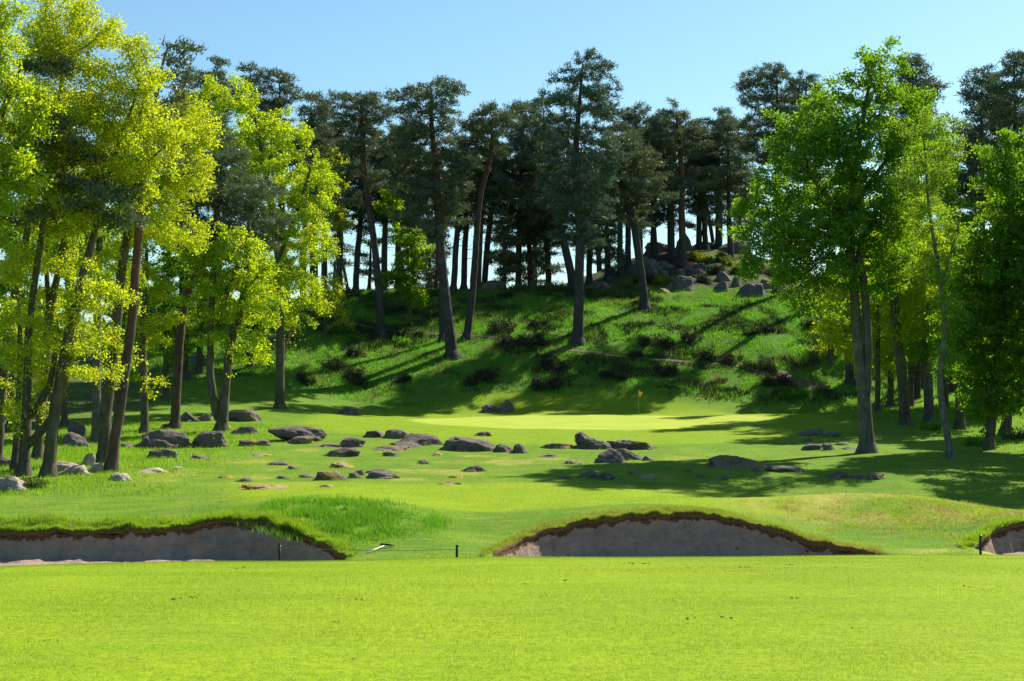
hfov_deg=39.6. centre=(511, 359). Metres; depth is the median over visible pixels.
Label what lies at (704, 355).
heather bush
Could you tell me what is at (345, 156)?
pine tree
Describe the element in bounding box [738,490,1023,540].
mound grass
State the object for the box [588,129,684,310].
pine tree
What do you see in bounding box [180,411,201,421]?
boulder
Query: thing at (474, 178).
pine tree
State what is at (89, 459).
boulder
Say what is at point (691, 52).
sky
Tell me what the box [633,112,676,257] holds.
pine tree
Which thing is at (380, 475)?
boulder
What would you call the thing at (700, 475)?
boulder
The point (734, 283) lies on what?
boulder
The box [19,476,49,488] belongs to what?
scrub bush
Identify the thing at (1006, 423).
oak tree
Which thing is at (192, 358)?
boulder
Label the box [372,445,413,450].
rock outcrop
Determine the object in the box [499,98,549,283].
pine tree
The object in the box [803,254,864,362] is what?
broadleaf tree
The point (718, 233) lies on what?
pine tree
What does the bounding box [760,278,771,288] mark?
boulder
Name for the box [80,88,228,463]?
oak tree
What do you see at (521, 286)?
scrub bush
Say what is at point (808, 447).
rock slab
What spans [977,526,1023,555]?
bunker sand
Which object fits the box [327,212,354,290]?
pine tree
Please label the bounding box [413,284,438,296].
scrub bush
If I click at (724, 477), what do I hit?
boulder
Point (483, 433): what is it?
rock outcrop
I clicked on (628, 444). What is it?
rock slab
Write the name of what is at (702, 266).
boulder
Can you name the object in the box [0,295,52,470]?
oak tree
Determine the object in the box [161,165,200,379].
pine tree
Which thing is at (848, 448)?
rock outcrop
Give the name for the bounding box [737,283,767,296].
boulder
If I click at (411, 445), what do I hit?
rock outcrop
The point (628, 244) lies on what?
pine tree
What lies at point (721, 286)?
boulder
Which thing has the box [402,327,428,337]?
scrub bush
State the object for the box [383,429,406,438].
boulder
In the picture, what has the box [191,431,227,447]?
boulder
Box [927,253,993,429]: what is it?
oak tree
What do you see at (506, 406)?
boulder
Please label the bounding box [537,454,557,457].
rock outcrop
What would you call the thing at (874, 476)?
boulder
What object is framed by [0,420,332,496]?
rough grass
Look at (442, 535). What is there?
fairway grass
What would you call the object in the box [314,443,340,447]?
rock outcrop
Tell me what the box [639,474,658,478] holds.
rock outcrop
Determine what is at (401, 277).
oak sapling
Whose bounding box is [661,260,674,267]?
boulder
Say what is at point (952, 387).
tree
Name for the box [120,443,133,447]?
rock outcrop
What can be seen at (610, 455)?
boulder
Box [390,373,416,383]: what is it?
heather bush
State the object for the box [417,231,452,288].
pine tree
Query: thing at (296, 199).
maple tree
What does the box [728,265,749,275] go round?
scrub bush
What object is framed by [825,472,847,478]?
boulder
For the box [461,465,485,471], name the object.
boulder
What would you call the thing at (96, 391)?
oak tree
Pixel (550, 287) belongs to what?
scrub bush
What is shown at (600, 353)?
footpath
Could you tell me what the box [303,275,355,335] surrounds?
oak sapling
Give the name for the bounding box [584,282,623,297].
scrub bush
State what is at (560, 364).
heather bush
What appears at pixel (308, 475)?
rock outcrop
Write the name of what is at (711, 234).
pine tree
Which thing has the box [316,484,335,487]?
rock outcrop
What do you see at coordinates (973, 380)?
oak tree
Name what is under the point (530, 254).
pine tree
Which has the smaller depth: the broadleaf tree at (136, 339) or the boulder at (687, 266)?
the broadleaf tree at (136, 339)
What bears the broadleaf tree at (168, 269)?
on the ground at (596, 419)
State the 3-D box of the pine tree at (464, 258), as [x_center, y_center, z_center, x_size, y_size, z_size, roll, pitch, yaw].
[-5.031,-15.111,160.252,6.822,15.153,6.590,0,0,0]
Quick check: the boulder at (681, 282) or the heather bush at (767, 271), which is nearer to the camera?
the boulder at (681, 282)
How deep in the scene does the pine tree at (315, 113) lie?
146.65 m
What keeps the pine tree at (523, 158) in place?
on the ground at (596, 419)
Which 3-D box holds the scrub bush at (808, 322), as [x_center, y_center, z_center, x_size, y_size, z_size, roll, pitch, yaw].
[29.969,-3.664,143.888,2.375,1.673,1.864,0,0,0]
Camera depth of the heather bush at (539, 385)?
128.74 m
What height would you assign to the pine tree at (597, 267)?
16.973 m
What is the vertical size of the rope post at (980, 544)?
0.840 m
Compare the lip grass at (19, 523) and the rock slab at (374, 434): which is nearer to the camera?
the lip grass at (19, 523)
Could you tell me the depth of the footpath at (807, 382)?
130.92 m
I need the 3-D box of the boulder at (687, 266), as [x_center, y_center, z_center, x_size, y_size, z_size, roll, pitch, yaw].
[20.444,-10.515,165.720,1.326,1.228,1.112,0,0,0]
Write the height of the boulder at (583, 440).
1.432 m
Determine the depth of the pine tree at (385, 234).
155.65 m
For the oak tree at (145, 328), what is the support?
on the ground at (596, 419)
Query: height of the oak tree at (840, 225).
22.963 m
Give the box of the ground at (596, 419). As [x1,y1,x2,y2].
[0,249,1023,680]
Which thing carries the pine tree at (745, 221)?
on the ground at (596, 419)
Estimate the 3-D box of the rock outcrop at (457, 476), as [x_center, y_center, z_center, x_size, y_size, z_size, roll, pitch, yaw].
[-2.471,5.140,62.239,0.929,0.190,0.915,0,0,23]
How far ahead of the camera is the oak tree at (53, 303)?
68.83 m
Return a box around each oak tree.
[0,0,70,247]
[0,0,126,475]
[0,114,64,458]
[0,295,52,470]
[13,161,106,460]
[17,21,197,477]
[30,149,154,442]
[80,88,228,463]
[109,228,186,433]
[174,220,295,431]
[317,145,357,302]
[718,35,943,453]
[812,264,900,411]
[857,194,954,425]
[889,234,973,422]
[919,125,1023,449]
[921,305,929,389]
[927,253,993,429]
[936,259,996,419]
[960,258,1023,433]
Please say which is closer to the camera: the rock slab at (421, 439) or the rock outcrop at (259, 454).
the rock outcrop at (259, 454)
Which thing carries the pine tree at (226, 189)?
on the ground at (596, 419)
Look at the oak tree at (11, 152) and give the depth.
55.75 m
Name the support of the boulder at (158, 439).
on the ground at (596, 419)
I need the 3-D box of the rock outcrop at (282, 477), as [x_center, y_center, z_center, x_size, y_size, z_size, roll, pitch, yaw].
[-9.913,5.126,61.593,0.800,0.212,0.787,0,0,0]
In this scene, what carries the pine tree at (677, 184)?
on the ground at (596, 419)
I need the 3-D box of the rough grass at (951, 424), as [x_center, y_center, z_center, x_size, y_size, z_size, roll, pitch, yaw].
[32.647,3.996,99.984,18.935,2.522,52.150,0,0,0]
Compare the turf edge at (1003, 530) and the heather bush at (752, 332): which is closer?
the turf edge at (1003, 530)
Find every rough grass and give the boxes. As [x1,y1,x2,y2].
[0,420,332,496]
[810,393,1023,458]
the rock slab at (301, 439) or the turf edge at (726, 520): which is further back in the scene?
the rock slab at (301, 439)
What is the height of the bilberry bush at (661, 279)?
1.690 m
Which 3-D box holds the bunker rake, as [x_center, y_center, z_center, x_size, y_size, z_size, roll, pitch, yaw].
[-3.923,5.628,42.387,0.433,0.171,1.154,0,0,18]
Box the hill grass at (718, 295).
[103,286,971,412]
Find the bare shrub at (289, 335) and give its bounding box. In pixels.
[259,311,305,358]
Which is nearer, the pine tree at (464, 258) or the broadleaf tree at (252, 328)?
the broadleaf tree at (252, 328)
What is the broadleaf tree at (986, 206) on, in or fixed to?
on the ground at (596, 419)
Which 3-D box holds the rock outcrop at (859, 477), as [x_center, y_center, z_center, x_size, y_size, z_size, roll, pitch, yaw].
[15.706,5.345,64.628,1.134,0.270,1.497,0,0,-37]
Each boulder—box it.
[0,476,26,490]
[59,432,86,444]
[59,465,90,474]
[67,421,86,436]
[67,440,90,446]
[81,453,95,465]
[89,463,103,471]
[134,430,199,448]
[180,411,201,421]
[189,352,206,362]
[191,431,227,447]
[197,413,211,420]
[228,409,261,421]
[229,426,258,434]
[268,426,326,440]
[314,470,347,480]
[322,448,360,456]
[333,407,361,415]
[340,437,364,446]
[348,472,361,477]
[353,469,363,474]
[366,471,399,478]
[382,451,399,455]
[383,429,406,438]
[417,460,428,463]
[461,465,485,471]
[480,280,505,290]
[481,404,498,412]
[493,444,512,451]
[498,399,513,412]
[509,444,528,453]
[573,432,612,449]
[578,470,595,477]
[591,281,610,289]
[591,473,614,479]
[594,448,625,462]
[616,449,642,459]
[625,258,665,272]
[642,456,652,460]
[643,242,676,255]
[648,267,659,276]
[659,270,668,275]
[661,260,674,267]
[664,275,695,290]
[676,234,693,249]
[676,270,685,274]
[683,264,692,270]
[693,263,706,269]
[696,474,707,477]
[706,455,770,468]
[714,281,727,291]
[715,271,731,280]
[717,240,747,254]
[718,476,729,479]
[730,278,741,286]
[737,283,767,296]
[751,467,762,470]
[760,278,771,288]
[802,437,814,441]
[822,443,833,449]
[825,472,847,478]
[866,472,885,479]
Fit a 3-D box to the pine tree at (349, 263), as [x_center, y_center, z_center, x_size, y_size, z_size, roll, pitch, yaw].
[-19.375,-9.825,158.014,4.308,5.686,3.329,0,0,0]
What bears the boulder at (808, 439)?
on the ground at (596, 419)
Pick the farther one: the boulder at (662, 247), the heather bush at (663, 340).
the boulder at (662, 247)
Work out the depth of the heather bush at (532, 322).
142.89 m
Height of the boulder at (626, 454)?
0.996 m
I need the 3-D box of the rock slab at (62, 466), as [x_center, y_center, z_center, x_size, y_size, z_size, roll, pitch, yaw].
[-19.485,4.856,62.802,1.674,0.809,1.287,0,0,0]
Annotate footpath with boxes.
[308,310,764,373]
[762,370,828,391]
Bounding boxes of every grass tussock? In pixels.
[391,333,411,345]
[778,387,811,400]
[915,419,942,430]
[960,434,984,446]
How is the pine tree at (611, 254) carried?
on the ground at (596, 419)
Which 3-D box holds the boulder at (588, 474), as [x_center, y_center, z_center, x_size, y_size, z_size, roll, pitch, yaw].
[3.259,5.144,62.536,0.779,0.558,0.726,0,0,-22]
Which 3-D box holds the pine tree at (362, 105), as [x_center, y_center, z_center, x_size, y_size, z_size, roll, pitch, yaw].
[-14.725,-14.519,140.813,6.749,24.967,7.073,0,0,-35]
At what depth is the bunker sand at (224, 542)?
45.48 m
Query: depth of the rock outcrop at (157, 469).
63.47 m
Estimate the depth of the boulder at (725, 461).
67.50 m
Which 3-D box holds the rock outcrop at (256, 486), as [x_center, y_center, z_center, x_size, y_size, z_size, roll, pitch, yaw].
[-10.097,5.186,57.990,2.415,0.278,2.325,0,0,0]
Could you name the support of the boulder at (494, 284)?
on the ground at (596, 419)
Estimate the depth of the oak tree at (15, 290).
65.84 m
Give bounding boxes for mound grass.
[237,493,457,545]
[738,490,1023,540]
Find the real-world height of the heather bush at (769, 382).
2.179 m
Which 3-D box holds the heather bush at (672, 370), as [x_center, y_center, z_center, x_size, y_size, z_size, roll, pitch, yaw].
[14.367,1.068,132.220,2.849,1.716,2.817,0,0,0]
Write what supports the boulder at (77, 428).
on the ground at (596, 419)
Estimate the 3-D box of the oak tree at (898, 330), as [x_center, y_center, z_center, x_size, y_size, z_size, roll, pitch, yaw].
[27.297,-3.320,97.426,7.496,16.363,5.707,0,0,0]
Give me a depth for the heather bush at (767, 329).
141.51 m
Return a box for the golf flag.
[638,390,642,415]
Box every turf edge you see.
[0,519,347,558]
[492,510,872,555]
[971,522,1023,548]
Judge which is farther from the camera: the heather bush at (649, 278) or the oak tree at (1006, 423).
the heather bush at (649, 278)
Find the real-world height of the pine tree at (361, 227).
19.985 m
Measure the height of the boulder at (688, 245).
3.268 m
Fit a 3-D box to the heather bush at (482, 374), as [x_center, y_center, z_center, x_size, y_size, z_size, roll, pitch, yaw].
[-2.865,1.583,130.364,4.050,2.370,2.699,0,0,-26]
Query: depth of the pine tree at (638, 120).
169.40 m
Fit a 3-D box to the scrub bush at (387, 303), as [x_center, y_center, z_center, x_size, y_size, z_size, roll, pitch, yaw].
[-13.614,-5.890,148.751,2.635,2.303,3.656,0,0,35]
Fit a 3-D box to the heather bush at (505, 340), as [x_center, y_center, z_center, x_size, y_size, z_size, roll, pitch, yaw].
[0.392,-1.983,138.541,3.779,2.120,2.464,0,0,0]
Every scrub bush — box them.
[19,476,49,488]
[322,327,345,334]
[331,287,362,297]
[364,294,394,309]
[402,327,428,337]
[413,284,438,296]
[503,280,543,293]
[537,278,569,292]
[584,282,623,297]
[714,250,736,262]
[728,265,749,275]
[796,316,817,328]
[996,425,1023,439]
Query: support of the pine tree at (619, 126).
on the ground at (596, 419)
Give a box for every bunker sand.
[0,523,344,565]
[493,517,861,556]
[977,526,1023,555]
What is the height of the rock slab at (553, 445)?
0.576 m
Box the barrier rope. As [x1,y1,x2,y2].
[279,547,452,550]
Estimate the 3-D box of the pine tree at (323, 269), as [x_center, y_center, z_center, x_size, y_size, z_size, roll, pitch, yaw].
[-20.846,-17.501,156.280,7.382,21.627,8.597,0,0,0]
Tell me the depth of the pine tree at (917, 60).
123.34 m
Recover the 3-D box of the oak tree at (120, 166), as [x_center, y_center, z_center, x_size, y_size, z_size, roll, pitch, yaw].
[-16.965,-4.469,60.149,7.550,19.609,5.912,0,0,0]
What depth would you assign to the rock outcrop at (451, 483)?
58.98 m
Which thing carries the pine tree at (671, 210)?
on the ground at (596, 419)
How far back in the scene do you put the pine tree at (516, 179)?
161.62 m
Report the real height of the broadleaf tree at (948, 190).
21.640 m
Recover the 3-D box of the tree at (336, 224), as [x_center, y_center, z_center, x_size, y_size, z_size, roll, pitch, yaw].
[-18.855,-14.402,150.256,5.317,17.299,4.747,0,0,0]
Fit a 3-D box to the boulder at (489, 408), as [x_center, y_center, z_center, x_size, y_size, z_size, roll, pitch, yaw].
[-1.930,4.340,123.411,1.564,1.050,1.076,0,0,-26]
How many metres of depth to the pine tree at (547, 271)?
164.26 m
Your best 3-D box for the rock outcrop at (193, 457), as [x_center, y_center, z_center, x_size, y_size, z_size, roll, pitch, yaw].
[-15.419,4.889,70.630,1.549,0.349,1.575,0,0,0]
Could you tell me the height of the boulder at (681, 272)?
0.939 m
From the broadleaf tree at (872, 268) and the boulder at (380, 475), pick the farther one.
the broadleaf tree at (872, 268)
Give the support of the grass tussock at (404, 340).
on the ground at (596, 419)
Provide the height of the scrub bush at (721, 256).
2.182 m
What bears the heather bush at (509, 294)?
on the ground at (596, 419)
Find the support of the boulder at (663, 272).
on the ground at (596, 419)
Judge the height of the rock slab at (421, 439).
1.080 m
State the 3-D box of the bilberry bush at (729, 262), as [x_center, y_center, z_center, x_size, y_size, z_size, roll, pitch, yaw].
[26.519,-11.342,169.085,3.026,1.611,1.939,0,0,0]
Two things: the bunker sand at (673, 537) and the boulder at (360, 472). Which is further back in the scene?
the boulder at (360, 472)
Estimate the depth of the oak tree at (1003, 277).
78.92 m
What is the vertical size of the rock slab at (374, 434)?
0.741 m
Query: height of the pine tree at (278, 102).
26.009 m
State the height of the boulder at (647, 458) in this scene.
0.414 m
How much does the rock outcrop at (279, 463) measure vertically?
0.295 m
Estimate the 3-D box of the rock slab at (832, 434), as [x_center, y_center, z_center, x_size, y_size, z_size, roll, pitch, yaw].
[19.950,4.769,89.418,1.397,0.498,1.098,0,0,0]
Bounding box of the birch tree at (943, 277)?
[884,103,977,458]
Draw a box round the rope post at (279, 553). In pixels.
[278,543,280,560]
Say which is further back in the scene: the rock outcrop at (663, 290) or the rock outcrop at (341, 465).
the rock outcrop at (663, 290)
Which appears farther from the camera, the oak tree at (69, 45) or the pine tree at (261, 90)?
the pine tree at (261, 90)
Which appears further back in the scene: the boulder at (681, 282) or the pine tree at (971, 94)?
the boulder at (681, 282)
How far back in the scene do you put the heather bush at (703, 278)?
159.95 m
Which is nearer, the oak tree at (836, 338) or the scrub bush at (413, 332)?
the oak tree at (836, 338)
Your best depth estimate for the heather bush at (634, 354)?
135.65 m
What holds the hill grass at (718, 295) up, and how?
on the ground at (596, 419)
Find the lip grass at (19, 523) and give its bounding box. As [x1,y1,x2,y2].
[0,503,1023,556]
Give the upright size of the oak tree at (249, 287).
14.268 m
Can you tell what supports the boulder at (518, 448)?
on the ground at (596, 419)
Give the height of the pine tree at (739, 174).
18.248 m
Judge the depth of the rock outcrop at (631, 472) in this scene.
64.62 m
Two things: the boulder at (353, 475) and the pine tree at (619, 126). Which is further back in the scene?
the pine tree at (619, 126)
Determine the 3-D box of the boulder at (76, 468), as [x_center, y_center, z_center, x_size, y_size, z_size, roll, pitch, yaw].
[-18.968,4.896,61.535,1.597,0.676,0.923,0,0,27]
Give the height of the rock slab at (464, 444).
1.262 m
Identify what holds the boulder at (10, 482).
on the ground at (596, 419)
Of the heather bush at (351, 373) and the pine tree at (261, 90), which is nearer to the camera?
the heather bush at (351, 373)
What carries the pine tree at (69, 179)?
on the ground at (596, 419)
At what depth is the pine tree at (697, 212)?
177.05 m
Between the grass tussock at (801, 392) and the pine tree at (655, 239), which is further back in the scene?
the pine tree at (655, 239)
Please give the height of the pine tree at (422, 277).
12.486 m
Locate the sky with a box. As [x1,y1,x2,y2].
[0,0,1023,330]
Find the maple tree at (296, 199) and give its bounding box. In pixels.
[175,72,344,408]
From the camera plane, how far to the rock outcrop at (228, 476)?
61.56 m
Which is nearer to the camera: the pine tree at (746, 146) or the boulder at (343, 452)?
the boulder at (343, 452)
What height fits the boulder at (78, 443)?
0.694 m
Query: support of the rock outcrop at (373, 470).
on the ground at (596, 419)
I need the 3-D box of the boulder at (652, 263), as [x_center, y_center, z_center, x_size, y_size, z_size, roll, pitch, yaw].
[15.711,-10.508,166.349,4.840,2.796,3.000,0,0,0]
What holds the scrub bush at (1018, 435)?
on the ground at (596, 419)
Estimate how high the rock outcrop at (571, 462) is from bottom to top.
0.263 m
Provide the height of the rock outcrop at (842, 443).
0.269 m
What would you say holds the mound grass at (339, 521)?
on the ground at (596, 419)
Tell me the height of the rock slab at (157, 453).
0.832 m
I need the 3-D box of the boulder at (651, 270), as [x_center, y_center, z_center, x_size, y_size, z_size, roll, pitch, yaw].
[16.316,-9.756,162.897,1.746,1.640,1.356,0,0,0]
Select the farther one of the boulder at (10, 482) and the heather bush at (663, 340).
the heather bush at (663, 340)
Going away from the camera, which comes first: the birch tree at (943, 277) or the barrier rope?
the barrier rope
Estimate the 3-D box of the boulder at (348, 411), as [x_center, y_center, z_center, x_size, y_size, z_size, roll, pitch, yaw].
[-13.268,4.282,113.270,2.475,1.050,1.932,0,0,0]
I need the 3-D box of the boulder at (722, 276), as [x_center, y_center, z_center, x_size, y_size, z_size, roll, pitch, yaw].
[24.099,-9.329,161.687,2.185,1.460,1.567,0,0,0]
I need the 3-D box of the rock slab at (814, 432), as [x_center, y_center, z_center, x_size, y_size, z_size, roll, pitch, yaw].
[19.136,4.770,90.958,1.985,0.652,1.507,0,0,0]
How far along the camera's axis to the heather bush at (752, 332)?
140.65 m
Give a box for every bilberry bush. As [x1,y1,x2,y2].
[629,297,638,304]
[652,275,674,284]
[686,249,713,262]
[725,259,739,265]
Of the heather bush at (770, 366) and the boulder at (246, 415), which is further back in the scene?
the heather bush at (770, 366)
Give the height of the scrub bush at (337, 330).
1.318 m
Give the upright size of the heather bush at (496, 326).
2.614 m
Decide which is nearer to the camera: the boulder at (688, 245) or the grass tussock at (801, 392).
the grass tussock at (801, 392)
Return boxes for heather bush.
[295,371,322,386]
[318,354,376,388]
[346,344,367,357]
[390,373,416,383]
[463,364,499,386]
[486,315,517,336]
[495,288,514,299]
[498,329,531,346]
[520,330,553,347]
[526,317,549,327]
[530,372,562,392]
[535,349,574,371]
[597,367,628,380]
[626,348,643,359]
[632,273,656,284]
[634,329,676,350]
[651,363,679,377]
[676,329,705,345]
[691,271,711,284]
[693,350,715,361]
[706,263,726,273]
[721,352,746,366]
[737,357,779,373]
[741,329,759,335]
[757,368,792,387]
[759,264,772,275]
[763,325,776,332]
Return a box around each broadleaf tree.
[0,215,68,429]
[6,235,87,425]
[83,202,172,415]
[136,211,206,400]
[142,234,238,373]
[215,239,305,368]
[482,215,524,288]
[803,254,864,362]
[834,233,882,367]
[835,236,928,406]
[862,182,938,407]
[898,136,993,407]
[953,149,1023,382]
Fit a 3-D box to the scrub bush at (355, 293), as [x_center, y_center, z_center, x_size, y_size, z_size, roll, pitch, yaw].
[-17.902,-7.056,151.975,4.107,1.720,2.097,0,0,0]
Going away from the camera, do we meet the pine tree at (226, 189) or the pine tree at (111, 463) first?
the pine tree at (111, 463)
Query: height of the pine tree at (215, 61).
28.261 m
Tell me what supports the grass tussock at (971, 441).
on the ground at (596, 419)
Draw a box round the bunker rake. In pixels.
[366,543,393,553]
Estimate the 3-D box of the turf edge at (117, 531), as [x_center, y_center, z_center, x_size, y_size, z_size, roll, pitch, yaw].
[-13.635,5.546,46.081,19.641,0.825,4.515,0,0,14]
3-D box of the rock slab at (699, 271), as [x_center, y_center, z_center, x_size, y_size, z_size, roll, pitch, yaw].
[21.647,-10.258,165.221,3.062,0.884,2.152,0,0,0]
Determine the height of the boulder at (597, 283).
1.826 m
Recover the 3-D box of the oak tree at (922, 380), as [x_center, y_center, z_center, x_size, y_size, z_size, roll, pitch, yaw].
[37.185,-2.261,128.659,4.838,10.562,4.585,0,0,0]
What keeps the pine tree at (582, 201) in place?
on the ground at (596, 419)
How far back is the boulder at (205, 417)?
101.51 m
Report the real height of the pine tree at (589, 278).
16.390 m
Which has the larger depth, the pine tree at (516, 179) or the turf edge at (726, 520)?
the pine tree at (516, 179)
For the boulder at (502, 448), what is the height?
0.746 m
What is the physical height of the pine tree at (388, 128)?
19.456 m
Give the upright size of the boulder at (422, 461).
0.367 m
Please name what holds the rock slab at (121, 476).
on the ground at (596, 419)
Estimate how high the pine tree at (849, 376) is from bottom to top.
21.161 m
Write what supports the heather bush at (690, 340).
on the ground at (596, 419)
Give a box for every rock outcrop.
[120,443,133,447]
[139,467,167,472]
[188,455,211,459]
[218,475,234,478]
[236,478,251,481]
[239,484,287,489]
[243,453,270,456]
[266,461,288,465]
[275,476,289,478]
[299,474,315,477]
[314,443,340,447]
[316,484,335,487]
[331,462,354,468]
[364,469,390,473]
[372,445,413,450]
[387,442,421,447]
[439,481,460,484]
[445,475,462,478]
[475,431,491,436]
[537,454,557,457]
[562,460,587,464]
[627,471,641,473]
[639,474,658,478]
[658,288,670,293]
[833,442,848,444]
[840,447,855,449]
[847,474,867,479]
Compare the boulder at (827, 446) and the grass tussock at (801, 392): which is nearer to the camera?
the boulder at (827, 446)
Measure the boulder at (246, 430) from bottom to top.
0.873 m
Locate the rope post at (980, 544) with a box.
[979,535,981,554]
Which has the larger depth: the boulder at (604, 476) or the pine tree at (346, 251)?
the pine tree at (346, 251)
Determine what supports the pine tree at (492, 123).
on the ground at (596, 419)
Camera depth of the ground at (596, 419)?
43.15 m
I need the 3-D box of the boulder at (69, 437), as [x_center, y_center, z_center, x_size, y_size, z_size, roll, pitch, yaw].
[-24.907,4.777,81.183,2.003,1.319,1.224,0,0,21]
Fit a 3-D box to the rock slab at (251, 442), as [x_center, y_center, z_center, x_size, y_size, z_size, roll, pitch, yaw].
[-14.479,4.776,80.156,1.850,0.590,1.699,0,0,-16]
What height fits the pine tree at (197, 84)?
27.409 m
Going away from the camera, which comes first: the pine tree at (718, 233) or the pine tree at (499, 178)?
the pine tree at (499, 178)
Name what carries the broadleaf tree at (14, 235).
on the ground at (596, 419)
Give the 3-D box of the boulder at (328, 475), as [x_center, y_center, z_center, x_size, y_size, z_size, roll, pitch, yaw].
[-7.693,5.072,60.884,1.402,0.692,1.130,0,0,40]
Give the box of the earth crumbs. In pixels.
[27,555,988,660]
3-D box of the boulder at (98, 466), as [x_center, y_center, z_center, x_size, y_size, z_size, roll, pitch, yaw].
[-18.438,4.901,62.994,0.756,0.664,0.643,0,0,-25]
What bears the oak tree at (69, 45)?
on the ground at (596, 419)
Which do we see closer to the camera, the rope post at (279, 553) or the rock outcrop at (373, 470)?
the rope post at (279, 553)
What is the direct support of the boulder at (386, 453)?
on the ground at (596, 419)
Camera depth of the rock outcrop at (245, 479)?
60.10 m
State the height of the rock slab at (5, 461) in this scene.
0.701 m
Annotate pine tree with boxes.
[0,49,164,239]
[95,34,208,471]
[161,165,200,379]
[164,65,203,228]
[168,112,299,428]
[189,54,247,320]
[232,60,282,311]
[259,65,304,306]
[283,88,338,314]
[287,129,335,320]
[307,101,347,288]
[316,121,372,288]
[323,89,398,336]
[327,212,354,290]
[327,249,353,290]
[342,118,391,291]
[348,236,390,289]
[367,143,413,291]
[371,123,437,287]
[373,74,480,358]
[387,148,432,284]
[404,218,450,287]
[416,160,458,341]
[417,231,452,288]
[431,133,504,289]
[451,181,494,289]
[452,126,520,288]
[456,100,523,340]
[481,148,526,283]
[489,197,565,287]
[495,100,574,286]
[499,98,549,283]
[516,125,574,283]
[530,47,633,345]
[535,166,573,285]
[567,148,624,283]
[570,167,628,280]
[579,150,601,271]
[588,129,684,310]
[599,120,644,275]
[605,111,659,270]
[613,99,668,254]
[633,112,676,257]
[642,190,665,257]
[644,97,721,265]
[651,115,687,258]
[674,116,730,249]
[682,134,721,249]
[684,151,714,242]
[691,106,741,248]
[697,114,765,259]
[724,167,758,249]
[727,61,804,297]
[775,68,835,313]
[818,165,867,385]
[886,51,952,399]
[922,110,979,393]
[953,63,1022,232]
[968,48,1023,399]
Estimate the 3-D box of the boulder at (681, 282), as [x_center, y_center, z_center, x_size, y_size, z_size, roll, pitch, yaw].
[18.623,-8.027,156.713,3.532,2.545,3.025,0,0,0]
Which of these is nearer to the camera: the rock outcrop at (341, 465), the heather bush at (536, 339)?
the rock outcrop at (341, 465)
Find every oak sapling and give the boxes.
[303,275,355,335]
[372,179,435,325]
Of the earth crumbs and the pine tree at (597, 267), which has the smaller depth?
the earth crumbs
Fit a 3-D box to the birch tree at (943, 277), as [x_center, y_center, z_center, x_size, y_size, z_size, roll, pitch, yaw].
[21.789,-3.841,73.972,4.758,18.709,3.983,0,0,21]
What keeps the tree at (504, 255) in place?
on the ground at (596, 419)
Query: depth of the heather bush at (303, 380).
125.20 m
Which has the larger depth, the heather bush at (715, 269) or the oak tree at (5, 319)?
the heather bush at (715, 269)
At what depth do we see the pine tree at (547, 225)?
163.17 m
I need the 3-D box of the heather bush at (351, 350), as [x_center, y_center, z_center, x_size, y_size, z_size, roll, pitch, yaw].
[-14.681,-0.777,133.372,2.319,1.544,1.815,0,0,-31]
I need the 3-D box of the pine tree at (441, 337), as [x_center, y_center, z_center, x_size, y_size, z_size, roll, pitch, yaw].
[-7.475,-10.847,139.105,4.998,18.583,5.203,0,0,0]
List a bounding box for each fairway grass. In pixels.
[0,379,1023,559]
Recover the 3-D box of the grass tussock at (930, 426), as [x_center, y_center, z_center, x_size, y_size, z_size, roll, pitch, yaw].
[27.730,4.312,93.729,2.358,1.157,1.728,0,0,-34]
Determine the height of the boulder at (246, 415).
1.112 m
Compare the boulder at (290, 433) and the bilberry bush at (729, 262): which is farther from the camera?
the bilberry bush at (729, 262)
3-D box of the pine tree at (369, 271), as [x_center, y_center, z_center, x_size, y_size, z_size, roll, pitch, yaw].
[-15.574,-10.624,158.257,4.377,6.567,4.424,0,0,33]
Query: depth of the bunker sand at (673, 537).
45.65 m
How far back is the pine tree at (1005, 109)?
115.37 m
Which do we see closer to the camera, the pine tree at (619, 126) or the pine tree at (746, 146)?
the pine tree at (746, 146)
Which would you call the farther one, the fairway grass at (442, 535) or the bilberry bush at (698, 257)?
the bilberry bush at (698, 257)
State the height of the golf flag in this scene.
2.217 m
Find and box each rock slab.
[0,458,10,466]
[56,461,77,471]
[109,473,131,480]
[145,449,178,458]
[239,439,269,446]
[287,436,314,443]
[362,430,383,437]
[393,433,443,445]
[439,437,494,451]
[540,442,573,448]
[607,440,657,449]
[686,268,708,273]
[692,241,714,249]
[763,465,805,471]
[796,429,823,435]
[801,444,822,450]
[820,432,840,436]
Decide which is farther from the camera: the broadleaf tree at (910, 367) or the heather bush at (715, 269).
the heather bush at (715, 269)
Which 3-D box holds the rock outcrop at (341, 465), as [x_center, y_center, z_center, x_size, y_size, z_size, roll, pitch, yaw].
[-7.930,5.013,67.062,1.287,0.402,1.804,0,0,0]
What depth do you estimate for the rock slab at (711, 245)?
178.13 m
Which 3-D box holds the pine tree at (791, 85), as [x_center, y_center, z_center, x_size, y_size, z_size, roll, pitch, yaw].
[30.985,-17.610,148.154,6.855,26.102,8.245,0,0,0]

